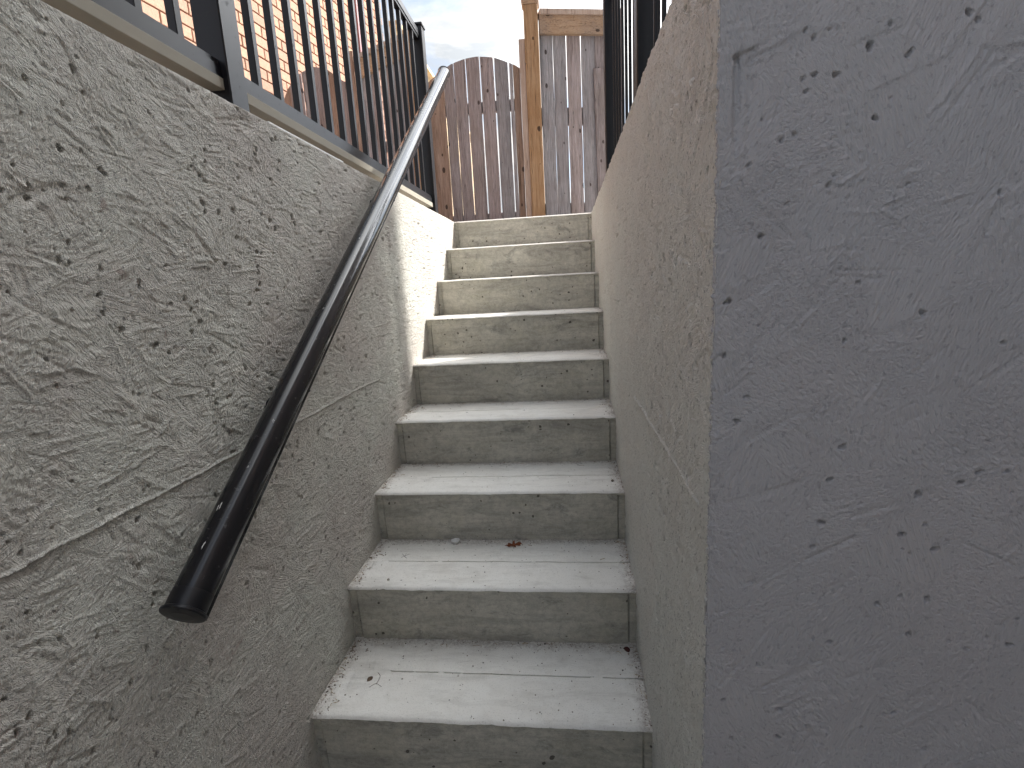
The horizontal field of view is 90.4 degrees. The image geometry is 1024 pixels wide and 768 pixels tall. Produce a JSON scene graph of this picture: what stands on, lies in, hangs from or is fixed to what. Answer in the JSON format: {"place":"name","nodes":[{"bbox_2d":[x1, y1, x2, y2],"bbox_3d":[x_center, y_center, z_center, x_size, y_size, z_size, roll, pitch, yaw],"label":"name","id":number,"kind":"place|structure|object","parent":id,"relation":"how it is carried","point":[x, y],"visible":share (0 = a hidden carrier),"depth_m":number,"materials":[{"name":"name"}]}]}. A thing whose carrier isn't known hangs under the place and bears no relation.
{"place":"outdoors","nodes":[
{"label":"outdoors","id":0,"kind":"place"},
{"bbox_2d":[311,213,652,767],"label":"staircase","id":1,"kind":"structure","parent":0,"point":[504,284],"depth_m":1.76,"materials":[{"name":"concrete"}]},
{"bbox_2d":[451,538,459,543],"bbox_3d":[-0.205,0.569,1.840,0.034,0.022,0.026,-2,11,6],"label":"white stone","id":2,"kind":"object","parent":1,"relation":"on","point":[455,541],"visible":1,"depth_m":1.83,"materials":[{"name":"white stone"}]},
{"bbox_2d":[314,309,651,726],"bbox_3d":[-0.011,-0.013,2.316,0.894,1.333,2.321,-2,11,6],"label":"grit","id":3,"kind":"object","parent":1,"relation":"on","point":[485,585],"visible":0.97,"depth_m":1.61,"materials":[{"name":"grey gravel"}]},
{"bbox_2d":[324,308,645,703],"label":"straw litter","id":4,"kind":"object","parent":1,"relation":"on","point":[457,544],"visible":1,"depth_m":1.65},
{"bbox_2d":[505,541,521,546],"bbox_3d":[0.005,0.569,1.803,0.058,0.006,0.042,-9,13,-28],"label":"oak leaf","id":5,"kind":"object","parent":1,"relation":"on","point":[514,544],"visible":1,"depth_m":1.80,"materials":[{"name":"brown plant"}]},
{"bbox_2d":[380,0,670,215],"label":"sky","id":6,"kind":"structure","parent":0,"point":[455,30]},
{"label":"floor","id":7,"kind":"structure","parent":0,"visible":0},
{"bbox_2d":[0,0,455,767],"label":"retaining wall","id":8,"kind":"structure","parent":7,"relation":"on","point":[172,248],"depth_m":0.91,"materials":[{"name":"grey concrete"}]},
{"bbox_2d":[41,0,438,213],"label":"metal railing","id":9,"kind":"object","parent":8,"relation":"on","point":[211,61],"visible":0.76,"depth_m":1.62,"materials":[{"name":"black metal"}]},
{"bbox_2d":[159,66,449,622],"bbox_3d":[-0.480,-0.686,1.855,0.109,1.756,2.461,-2,11,6],"label":"handrail","id":10,"kind":"object","parent":8,"relation":"attached to","point":[194,593],"visible":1,"depth_m":1.11,"materials":[{"name":"black metal"}]},
{"bbox_2d":[267,121,342,161],"bbox_3d":[-0.603,-0.697,1.492,0.033,0.011,0.440,-2,11,6],"label":"trim strip","id":11,"kind":"object","parent":8,"relation":"on","point":[303,140],"depth_m":1.44,"materials":[{"name":"white plastic"}]},
{"bbox_2d":[591,0,1023,767],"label":"retaining wall","id":12,"kind":"structure","parent":7,"relation":"on","point":[807,222],"depth_m":0.65,"materials":[{"name":"grey concrete"}]},
{"bbox_2d":[603,0,671,171],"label":"metal railing","id":13,"kind":"object","parent":12,"relation":"on","point":[644,23],"visible":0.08,"depth_m":2.15,"materials":[{"name":"black metal"}]},
{"label":"ground","id":14,"kind":"structure","parent":0,"visible":0},
{"bbox_2d":[141,0,388,166],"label":"brick house","id":15,"kind":"structure","parent":14,"relation":"on","point":[154,9],"depth_m":4.99,"materials":[{"name":"brick"}]},
{"bbox_2d":[284,34,421,189],"bbox_3d":[-1.435,-2.096,4.511,1.406,1.725,0.115,-2,11,6],"label":"wooden fence","id":16,"kind":"object","parent":14,"relation":"on","point":[288,98],"visible":0.13,"depth_m":4.43,"materials":[{"name":"brown wood"}]},
{"bbox_2d":[389,20,474,215],"bbox_3d":[-0.800,-2.690,6.696,0.100,1.945,4.050,-2,11,6],"label":"wooden fence","id":17,"kind":"object","parent":14,"relation":"on","point":[430,75],"visible":0.05,"depth_m":5.72,"materials":[{"name":"brown wood"}]},
{"bbox_2d":[518,0,621,216],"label":"wooden fence","id":18,"kind":"object","parent":14,"relation":"on","point":[586,112],"visible":0.69,"depth_m":4.44,"materials":[{"name":"brown wood"}]},
{"bbox_2d":[428,57,526,221],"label":"wooden gate","id":19,"kind":"structure","parent":18,"relation":"attached to","point":[460,112],"depth_m":4.52,"materials":[{"name":"brown wood"}]}
]}

